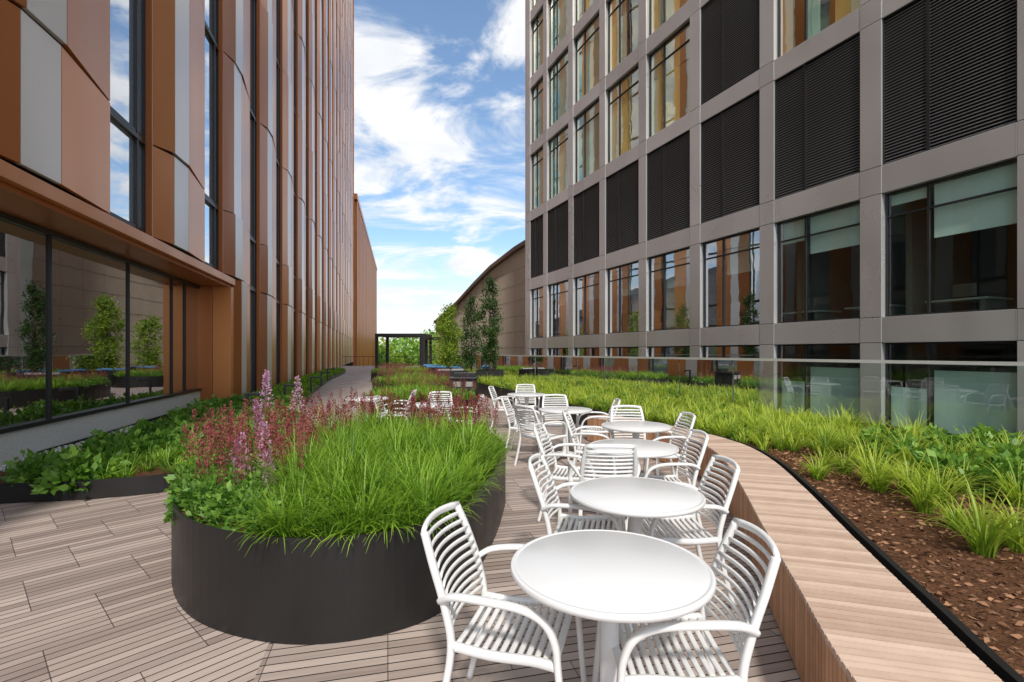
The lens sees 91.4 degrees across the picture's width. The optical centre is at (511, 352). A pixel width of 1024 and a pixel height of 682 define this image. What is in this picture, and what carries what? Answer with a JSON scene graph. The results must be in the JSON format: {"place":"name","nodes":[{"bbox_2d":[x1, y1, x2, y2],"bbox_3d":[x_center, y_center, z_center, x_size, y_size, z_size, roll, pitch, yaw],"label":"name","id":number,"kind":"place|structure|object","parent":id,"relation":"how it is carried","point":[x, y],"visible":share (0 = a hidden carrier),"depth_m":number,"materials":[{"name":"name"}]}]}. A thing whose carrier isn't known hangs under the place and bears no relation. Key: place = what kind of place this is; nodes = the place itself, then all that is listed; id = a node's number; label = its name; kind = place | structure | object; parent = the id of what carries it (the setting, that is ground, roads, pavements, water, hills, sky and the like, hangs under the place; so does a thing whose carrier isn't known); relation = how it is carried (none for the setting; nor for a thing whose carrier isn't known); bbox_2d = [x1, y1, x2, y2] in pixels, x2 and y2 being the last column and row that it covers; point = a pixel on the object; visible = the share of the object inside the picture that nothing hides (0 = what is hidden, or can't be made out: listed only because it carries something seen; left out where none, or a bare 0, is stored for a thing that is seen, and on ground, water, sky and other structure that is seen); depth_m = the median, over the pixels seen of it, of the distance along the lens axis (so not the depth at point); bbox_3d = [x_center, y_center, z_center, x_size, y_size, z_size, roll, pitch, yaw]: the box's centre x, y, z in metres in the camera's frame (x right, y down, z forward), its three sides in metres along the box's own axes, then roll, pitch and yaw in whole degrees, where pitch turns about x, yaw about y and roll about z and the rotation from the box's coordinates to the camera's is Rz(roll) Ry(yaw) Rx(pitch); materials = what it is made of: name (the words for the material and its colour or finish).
{"place":"outdoors","nodes":[
{"label":"outdoors","id":0,"kind":"place"},
{"bbox_2d":[375,371,444,384],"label":"ornamental grass","id":1,"kind":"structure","parent":0,"point":[393,378],"depth_m":17.98,"materials":[{"name":"green plant"}]},
{"bbox_2d":[365,379,473,402],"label":"ornamental grass","id":2,"kind":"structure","parent":0,"point":[401,391],"depth_m":11.85,"materials":[{"name":"plant"}]},
{"bbox_2d":[354,0,524,352],"label":"sky","id":3,"kind":"structure","parent":0,"point":[439,85],"materials":[{"name":"blue"}]},
{"label":"ground","id":4,"kind":"structure","parent":0,"visible":0},
{"bbox_2d":[343,193,376,365],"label":"copper wing building","id":5,"kind":"structure","parent":4,"relation":"on","point":[365,298],"depth_m":100.50,"materials":[{"name":"metal"}]},
{"bbox_2d":[0,366,801,681],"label":"terrace deck","id":6,"kind":"structure","parent":4,"relation":"on","point":[86,590],"depth_m":3.00,"materials":[{"name":"wood"}]},
{"bbox_2d":[0,391,199,465],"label":"granite base wall","id":7,"kind":"structure","parent":6,"relation":"on","point":[13,444],"depth_m":7.98,"materials":[{"name":"grey stone"}]},
{"bbox_2d":[0,211,200,433],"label":"lobby window frames","id":8,"kind":"structure","parent":7,"relation":"on","point":[50,234],"depth_m":8.20,"materials":[{"name":"black metal"}]},
{"bbox_2d":[0,219,197,427],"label":"lobby glass","id":9,"kind":"object","parent":8,"relation":"in","point":[89,329],"depth_m":8.14,"materials":[{"name":"clear glass"}]},
{"bbox_2d":[0,159,234,400],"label":"soffit and fascia","id":10,"kind":"structure","parent":6,"relation":"on","point":[26,196],"depth_m":8.96,"materials":[{"name":"orange metal"}]},
{"bbox_2d":[0,0,337,331],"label":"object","id":11,"kind":"object","parent":6,"relation":"on","point":[37,176],"depth_m":6.46,"materials":[{"name":"black metal"}]},
{"bbox_2d":[0,370,344,503],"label":"planting bed","id":12,"kind":"object","parent":6,"relation":"on","point":[141,482],"visible":0.22,"depth_m":5.49,"materials":[{"name":"black metal"}]},
{"bbox_2d":[0,426,131,471],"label":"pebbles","id":13,"kind":"object","parent":12,"relation":"on","point":[2,468],"visible":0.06,"depth_m":7.39,"materials":[{"name":"plant"}]},
{"bbox_2d":[2,436,218,482],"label":"groundcover grass","id":14,"kind":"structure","parent":12,"relation":"on","point":[159,460],"depth_m":6.05,"materials":[{"name":"green plant"}]},
{"bbox_2d":[0,390,300,495],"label":"leafy shrub","id":15,"kind":"object","parent":12,"relation":"on","point":[142,434],"visible":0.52,"depth_m":6.48,"materials":[{"name":"green plant"}]},
{"bbox_2d":[246,392,266,406],"bbox_3d":[-5.355,1.155,10.439,0.420,0.610,0.120,0,0,-15],"label":"path light","id":16,"kind":"object","parent":12,"relation":"on","point":[248,395],"visible":0.46,"depth_m":10.40,"materials":[{"name":"black paint"}]},
{"bbox_2d":[182,367,345,408],"bbox_3d":[-10.332,1.351,25.934,2.855,0.481,29.771,0,0,-15],"label":"leafy groundcover","id":17,"kind":"object","parent":12,"relation":"on","point":[304,380],"visible":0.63,"depth_m":18.78,"materials":[{"name":"green plant"}]},
{"bbox_2d":[283,384,299,395],"bbox_3d":[-5.855,1.155,13.239,0.420,0.610,0.120,0,0,-15],"label":"path light","id":18,"kind":"object","parent":12,"relation":"on","point":[284,389],"visible":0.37,"depth_m":13.18,"materials":[{"name":"black paint"}]},
{"bbox_2d":[310,376,321,393],"bbox_3d":[-6.855,1.155,17.439,0.420,0.610,0.120,0,0,-15],"label":"path light","id":19,"kind":"object","parent":12,"relation":"on","point":[311,377],"visible":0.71,"depth_m":17.38,"materials":[{"name":"black paint"}]},
{"bbox_2d":[0,0,353,396],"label":"facade panels","id":20,"kind":"object","parent":6,"relation":"on","point":[54,113],"visible":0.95,"depth_m":13.75,"materials":[{"name":"brown metal"}]},
{"bbox_2d":[107,0,327,391],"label":"window frames","id":21,"kind":"structure","parent":20,"relation":"attached to","point":[133,132],"depth_m":12.99,"materials":[{"name":"black metal"}]},
{"bbox_2d":[109,0,276,392],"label":"facade windows","id":22,"kind":"structure","parent":21,"relation":"in","point":[121,104],"depth_m":8.48,"materials":[{"name":"glass"}]},
{"bbox_2d":[171,439,505,644],"bbox_3d":[-1.479,1.306,4.765,2.821,0.581,4.078,0,0,0],"label":"round steel planter","id":23,"kind":"object","parent":6,"relation":"on","point":[272,590],"visible":0.49,"depth_m":2.81,"materials":[{"name":"black metal"}]},
{"bbox_2d":[226,369,304,488],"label":"lilac astilbe flowers","id":24,"kind":"object","parent":23,"relation":"in","point":[261,423],"visible":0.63,"depth_m":3.88,"materials":[{"name":"purple plant"}]},
{"bbox_2d":[163,387,506,534],"bbox_3d":[-1.677,0.809,5.083,2.725,0.749,3.901,0,0,29],"label":"astilbe","id":25,"kind":"object","parent":23,"relation":"on","point":[301,430],"depth_m":3.79,"materials":[{"name":"plant"}]},
{"bbox_2d":[212,391,519,555],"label":"ornamental grass","id":26,"kind":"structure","parent":23,"relation":"in","point":[371,479],"depth_m":3.33,"materials":[{"name":"green plant"}]},
{"bbox_2d":[345,396,388,420],"bbox_3d":[-2.700,1.227,9.300,0.802,0.742,0.802,0,0,0],"label":"round cafe table","id":27,"kind":"object","parent":6,"relation":"on","point":[363,399],"visible":0.29,"depth_m":9.21,"materials":[{"name":"white metal"}]},
{"bbox_2d":[342,356,435,365],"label":"terrace fence","id":28,"kind":"object","parent":6,"relation":"on","point":[381,356],"visible":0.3,"depth_m":57.68,"materials":[{"name":"black metal"}]},
{"bbox_2d":[373,396,409,424],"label":"white armchair","id":29,"kind":"object","parent":6,"relation":"on","point":[382,413],"visible":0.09,"depth_m":8.12,"materials":[{"name":"plastic"}]},
{"bbox_2d":[371,372,426,380],"bbox_3d":[-6.536,1.348,28.758,3.081,0.496,6.868,0,0,-18],"label":"round steel planter","id":30,"kind":"object","parent":6,"relation":"on","point":[373,375],"visible":0.19,"depth_m":26.42,"materials":[{"name":"black metal"}]},
{"bbox_2d":[371,362,421,374],"bbox_3d":[-6.445,0.913,28.717,3.392,0.687,6.550,0,0,0],"label":"astilbe","id":31,"kind":"object","parent":30,"relation":"in","point":[396,365],"depth_m":27.25,"materials":[{"name":"red plant"}]},
{"bbox_2d":[371,366,429,372],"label":"ornamental grass","id":32,"kind":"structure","parent":30,"relation":"in","point":[417,368],"depth_m":27.96,"materials":[{"name":"green plant"}]},
{"bbox_2d":[382,389,416,416],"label":"white armchair","id":33,"kind":"object","parent":6,"relation":"on","point":[415,391],"visible":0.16,"depth_m":9.41,"materials":[{"name":"plastic"}]},
{"bbox_2d":[375,333,431,367],"bbox_3d":[-8.750,0.073,40.800,3.900,3.046,3.600,0,0,0],"label":"black steel pergola","id":34,"kind":"object","parent":6,"relation":"on","point":[423,336],"visible":0.89,"depth_m":39.00,"materials":[{"name":"paint"}]},
{"bbox_2d":[372,380,449,392],"bbox_3d":[-3.833,1.348,19.598,3.267,0.496,5.804,0,0,0],"label":"round steel planter","id":35,"kind":"object","parent":6,"relation":"on","point":[376,385],"visible":0.12,"depth_m":17.61,"materials":[{"name":"black metal"}]},
{"bbox_2d":[371,366,448,383],"bbox_3d":[-3.830,0.913,19.672,3.381,0.673,4.355,0,0,0],"label":"astilbe","id":36,"kind":"object","parent":35,"relation":"in","point":[401,371],"depth_m":19.58,"materials":[{"name":"red plant"}]},
{"bbox_2d":[361,394,479,420],"bbox_3d":[-2.263,1.348,12.897,2.926,0.496,4.224,0,0,0],"label":"round steel planter","id":37,"kind":"object","parent":6,"relation":"on","point":[432,409],"visible":0.1,"depth_m":11.14,"materials":[{"name":"black metal"}]},
{"bbox_2d":[372,373,478,401],"bbox_3d":[-2.244,0.916,13.240,2.920,0.679,3.686,0,0,0],"label":"astilbe","id":38,"kind":"object","parent":37,"relation":"in","point":[427,380],"depth_m":13.29,"materials":[{"name":"red plant"}]},
{"bbox_2d":[405,402,453,418],"bbox_3d":[-1.350,1.227,8.200,0.802,0.742,0.802,0,0,0],"label":"round cafe table","id":39,"kind":"object","parent":6,"relation":"on","point":[433,404],"visible":0.21,"depth_m":8.16,"materials":[{"name":"white metal"}]},
{"bbox_2d":[421,364,441,367],"bbox_3d":[-5.198,1.198,32.990,1.600,0.797,0.780,0,0,-10],"label":"outdoor sofa","id":40,"kind":"object","parent":6,"relation":"on","point":[425,365],"visible":0.04,"depth_m":32.70,"materials":[{"name":"blue fabric"}]},
{"bbox_2d":[422,366,446,372],"bbox_3d":[-4.303,1.198,28.991,1.600,0.797,0.780,0,0,20],"label":"outdoor sofa","id":41,"kind":"object","parent":6,"relation":"on","point":[438,367],"visible":0.09,"depth_m":28.65,"materials":[{"name":"blue fabric"}]},
{"bbox_2d":[419,391,452,419],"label":"white armchair","id":42,"kind":"object","parent":6,"relation":"on","point":[450,396],"visible":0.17,"depth_m":9.07,"materials":[{"name":"plastic"}]},
{"bbox_2d":[420,337,457,365],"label":"black steel pergola","id":43,"kind":"object","parent":6,"relation":"on","point":[426,350],"visible":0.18,"depth_m":48.98,"materials":[{"name":"paint"}]},
{"bbox_2d":[430,320,458,366],"bbox_3d":[-4.952,-0.497,36.988,2.184,3.998,2.217,0,0,-19],"label":"young tree","id":44,"kind":"object","parent":6,"relation":"on","point":[436,349],"visible":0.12,"depth_m":36.72,"materials":[{"name":"green plant"}]},
{"bbox_2d":[432,303,464,367],"bbox_3d":[-3.803,-0.750,30.485,1.955,4.504,1.866,0,0,33],"label":"young tree","id":45,"kind":"object","parent":6,"relation":"on","point":[448,330],"visible":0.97,"depth_m":30.31,"materials":[{"name":"green plant"}]},
{"bbox_2d":[434,369,467,376],"bbox_3d":[-2.997,1.198,23.991,1.600,0.797,0.780,0,0,-20],"label":"outdoor sofa","id":46,"kind":"object","parent":6,"relation":"on","point":[452,371],"visible":0.11,"depth_m":23.66,"materials":[{"name":"fabric"}]},
{"bbox_2d":[447,366,468,371],"bbox_3d":[-2.909,1.198,27.495,0.780,0.797,1.600,0,0,-30],"label":"outdoor sofa","id":47,"kind":"object","parent":6,"relation":"on","point":[451,367],"visible":0.09,"depth_m":27.27,"materials":[{"name":"fabric"}]},
{"bbox_2d":[449,373,478,393],"bbox_3d":[-1.280,1.078,13.400,0.740,1.036,0.660,0,0,0],"label":"trash bin","id":48,"kind":"object","parent":6,"relation":"on","point":[469,377],"visible":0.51,"depth_m":13.10,"materials":[{"name":"black paint"}]},
{"bbox_2d":[448,394,483,421],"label":"white armchair","id":49,"kind":"object","parent":6,"relation":"on","point":[482,395],"visible":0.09,"depth_m":8.30,"materials":[{"name":"plastic"}]},
{"bbox_2d":[476,369,503,378],"bbox_3d":[-0.950,1.188,21.800,1.150,0.816,1.150,0,0,0],"label":"square planter pot","id":50,"kind":"object","parent":6,"relation":"on","point":[494,372],"visible":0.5,"depth_m":21.23,"materials":[{"name":"black metal"}]},
{"bbox_2d":[473,274,504,369],"bbox_3d":[-1.012,-1.309,21.849,1.390,4.322,1.422,0,0,0],"label":"hornbeam tree","id":51,"kind":"object","parent":50,"relation":"on","point":[489,331],"visible":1,"depth_m":21.67,"materials":[{"name":"green plant"}]},
{"bbox_2d":[420,501,586,681],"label":"white armchair","id":52,"kind":"object","parent":6,"relation":"on","point":[505,603],"visible":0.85,"depth_m":2.09,"materials":[{"name":"plastic"}]},
{"bbox_2d":[488,386,520,429],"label":"white armchair","id":53,"kind":"object","parent":6,"relation":"on","point":[496,398],"visible":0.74,"depth_m":10.49,"materials":[{"name":"plastic"}]},
{"bbox_2d":[501,396,542,452],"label":"white armchair","id":54,"kind":"object","parent":6,"relation":"on","point":[514,427],"visible":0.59,"depth_m":8.01,"materials":[{"name":"plastic"}]},
{"bbox_2d":[512,384,539,425],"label":"white armchair","id":55,"kind":"object","parent":6,"relation":"on","point":[530,385],"visible":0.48,"depth_m":11.05,"materials":[{"name":"plastic"}]},
{"bbox_2d":[507,392,545,431],"bbox_3d":[0.300,1.227,10.200,0.802,0.742,0.802,0,0,0],"label":"round cafe table","id":56,"kind":"object","parent":6,"relation":"on","point":[526,395],"visible":0.79,"depth_m":10.08,"materials":[{"name":"white metal"}]},
{"bbox_2d":[513,404,569,472],"bbox_3d":[0.375,1.156,6.962,0.667,0.891,0.593,0,0,-40],"label":"white armchair","id":57,"kind":"object","parent":6,"relation":"on","point":[531,434],"visible":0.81,"depth_m":6.86,"materials":[{"name":"plastic"}]},
{"bbox_2d":[541,394,578,453],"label":"white armchair","id":58,"kind":"object","parent":6,"relation":"on","point":[555,415],"visible":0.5,"depth_m":8.36,"materials":[{"name":"plastic"}]},
{"bbox_2d":[539,406,591,461],"bbox_3d":[0.800,1.227,7.500,0.802,0.742,0.802,0,0,0],"label":"round cafe table","id":59,"kind":"object","parent":6,"relation":"on","point":[560,409],"visible":0.7,"depth_m":7.45,"materials":[{"name":"white metal"}]},
{"bbox_2d":[533,422,600,528],"bbox_3d":[0.543,1.156,4.865,0.667,0.891,0.593,0,0,15],"label":"white armchair","id":60,"kind":"object","parent":6,"relation":"on","point":[553,454],"visible":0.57,"depth_m":4.91,"materials":[{"name":"plastic"}]},
{"bbox_2d":[528,453,625,534],"bbox_3d":[0.443,1.156,3.334,0.667,0.891,0.593,0,0,14],"label":"white armchair","id":61,"kind":"object","parent":6,"relation":"on","point":[618,523],"visible":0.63,"depth_m":3.42,"materials":[{"name":"plastic"}]},
{"bbox_2d":[562,409,616,487],"bbox_3d":[0.942,1.156,6.062,0.667,0.891,0.593,0,0,12],"label":"white armchair","id":62,"kind":"object","parent":6,"relation":"on","point":[573,436],"visible":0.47,"depth_m":5.92,"materials":[{"name":"plastic"}]},
{"bbox_2d":[576,398,620,458],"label":"white armchair","id":63,"kind":"object","parent":6,"relation":"on","point":[592,430],"visible":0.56,"depth_m":7.53,"materials":[{"name":"plastic"}]},
{"bbox_2d":[568,444,640,528],"bbox_3d":[0.778,1.156,4.191,0.593,0.891,0.667,0,0,2],"label":"white armchair","id":64,"kind":"object","parent":6,"relation":"on","point":[634,468],"visible":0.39,"depth_m":3.94,"materials":[{"name":"plastic"}]},
{"bbox_2d":[510,529,716,681],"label":"round cafe table","id":65,"kind":"object","parent":6,"relation":"on","point":[610,580],"visible":0.99,"depth_m":1.93,"materials":[{"name":"white metal"}]},
{"bbox_2d":[608,405,658,474],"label":"white armchair","id":66,"kind":"object","parent":6,"relation":"on","point":[612,434],"visible":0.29,"depth_m":6.64,"materials":[{"name":"plastic"}]},
{"bbox_2d":[590,439,678,531],"bbox_3d":[1.100,1.227,4.550,0.802,0.742,0.802,0,0,-10],"label":"round cafe table","id":67,"kind":"object","parent":6,"relation":"on","point":[651,449],"visible":0.52,"depth_m":4.43,"materials":[{"name":"white metal"}]},
{"bbox_2d":[601,421,671,462],"bbox_3d":[1.450,1.227,5.850,0.802,0.742,0.802,0,0,0],"label":"round cafe table","id":68,"kind":"object","parent":6,"relation":"on","point":[635,428],"visible":0.73,"depth_m":5.75,"materials":[{"name":"white metal"}]},
{"bbox_2d":[570,476,705,639],"bbox_3d":[0.755,1.227,3.050,0.802,0.742,0.802,0,0,-20],"label":"round cafe table","id":69,"kind":"object","parent":6,"relation":"on","point":[635,500],"visible":0.78,"depth_m":2.96,"materials":[{"name":"white metal"}]},
{"bbox_2d":[628,429,708,537],"bbox_3d":[1.399,1.156,4.500,0.667,0.891,0.593,0,0,0],"label":"white armchair","id":70,"kind":"object","parent":6,"relation":"on","point":[685,464],"visible":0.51,"depth_m":4.50,"materials":[{"name":"plastic"}]},
{"bbox_2d":[645,412,695,484],"bbox_3d":[1.779,1.156,5.854,0.667,0.891,0.593,0,0,-4],"label":"white armchair","id":71,"kind":"object","parent":6,"relation":"on","point":[679,436],"visible":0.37,"depth_m":5.84,"materials":[{"name":"plastic"}]},
{"bbox_2d":[627,454,739,610],"bbox_3d":[1.139,1.156,3.340,0.667,0.891,0.593,0,0,0],"label":"white armchair","id":72,"kind":"object","parent":6,"relation":"on","point":[696,539],"visible":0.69,"depth_m":3.29,"materials":[{"name":"plastic"}]},
{"bbox_2d":[592,517,780,681],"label":"white armchair","id":73,"kind":"object","parent":6,"relation":"on","point":[700,625],"visible":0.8,"depth_m":1.90,"materials":[{"name":"plastic"}]},
{"bbox_2d":[454,354,1023,406],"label":"glass railing","id":74,"kind":"object","parent":6,"relation":"on","point":[706,377],"visible":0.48,"depth_m":13.00,"materials":[{"name":"glass"}]},
{"bbox_2d":[478,383,1023,681],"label":"long planting bed","id":75,"kind":"object","parent":6,"relation":"on","point":[999,665],"visible":0.17,"depth_m":3.00,"materials":[{"name":"brown soil"}]},
{"bbox_2d":[455,293,482,372],"bbox_3d":[-2.104,-0.914,26.231,1.324,4.332,1.400,0,0,39],"label":"hornbeam tree","id":76,"kind":"object","parent":75,"relation":"on","point":[466,352],"visible":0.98,"depth_m":26.10,"materials":[{"name":"green plant"}]},
{"bbox_2d":[447,367,895,451],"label":"lime ornamental grass","id":77,"kind":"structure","parent":75,"relation":"on","point":[672,408],"depth_m":9.16,"materials":[{"name":"green plant"}]},
{"bbox_2d":[478,377,946,438],"bbox_3d":[2.112,1.124,13.273,2.978,0.432,14.781,0,0,-22],"label":"leafy shrub","id":78,"kind":"object","parent":75,"relation":"on","point":[701,408],"visible":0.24,"depth_m":10.40,"materials":[{"name":"green plant"}]},
{"bbox_2d":[674,397,1023,558],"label":"lime ornamental grass","id":79,"kind":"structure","parent":75,"relation":"on","point":[930,497],"depth_m":4.44,"materials":[{"name":"green plant"}]},
{"bbox_2d":[757,446,1023,673],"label":"mulch chips","id":80,"kind":"object","parent":75,"relation":"on","point":[1019,637],"visible":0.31,"depth_m":3.22,"materials":[{"name":"brown wood"}]},
{"bbox_2d":[854,422,1023,501],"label":"leafy shrub","id":81,"kind":"object","parent":75,"relation":"on","point":[1000,459],"visible":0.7,"depth_m":4.87,"materials":[{"name":"green plant"}]},
{"bbox_2d":[587,415,1001,681],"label":"curved wood bench","id":82,"kind":"object","parent":6,"relation":"on","point":[845,605],"visible":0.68,"depth_m":2.46,"materials":[{"name":"brown wood"}]},
{"bbox_2d":[378,329,435,365],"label":"distant trees","id":83,"kind":"object","parent":4,"relation":"on","point":[410,349],"visible":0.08,"depth_m":163.18,"materials":[{"name":"green plant"}]},
{"bbox_2d":[436,247,524,377],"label":"stone wall","id":84,"kind":"structure","parent":4,"relation":"on","point":[506,340],"depth_m":50.18,"materials":[{"name":"stone"}]},
{"bbox_2d":[434,240,524,322],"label":"curved roof","id":85,"kind":"structure","parent":84,"relation":"on","point":[496,263],"depth_m":54.09,"materials":[{"name":"grey metal"}]},
{"bbox_2d":[453,250,524,363],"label":"stone joints","id":86,"kind":"object","parent":84,"relation":"attached to","point":[515,347],"visible":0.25,"depth_m":48.32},
{"bbox_2d":[525,0,1023,441],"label":"metal panels","id":87,"kind":"object","parent":4,"relation":"on","point":[870,335],"visible":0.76,"depth_m":17.51,"materials":[{"name":"metal"}]},
{"bbox_2d":[531,0,1015,277],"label":"louvers","id":88,"kind":"object","parent":87,"relation":"attached to","point":[812,124],"visible":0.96,"depth_m":15.85,"materials":[{"name":"black metal"}]},
{"bbox_2d":[527,0,1023,348],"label":"panel backing","id":89,"kind":"object","parent":87,"relation":"attached to","point":[590,207],"visible":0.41,"depth_m":15.95,"materials":[{"name":"black metal"}]},
{"bbox_2d":[531,0,1017,425],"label":"window frames","id":90,"kind":"structure","parent":89,"relation":"attached to","point":[929,207],"depth_m":19.38,"materials":[{"name":"black metal"}]},
{"bbox_2d":[533,230,759,400],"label":"windows","id":91,"kind":"structure","parent":90,"relation":"in","point":[741,269],"depth_m":22.30,"materials":[{"name":"clear glass"}]},
{"bbox_2d":[533,0,1016,425],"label":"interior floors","id":92,"kind":"structure","parent":4,"relation":"on","point":[975,270],"depth_m":16.80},
{"bbox_2d":[534,0,1016,436],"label":"blinds","id":93,"kind":"object","parent":92,"relation":"hanging from","point":[967,400],"visible":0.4,"depth_m":16.02,"materials":[{"name":"white metal"}]}
]}

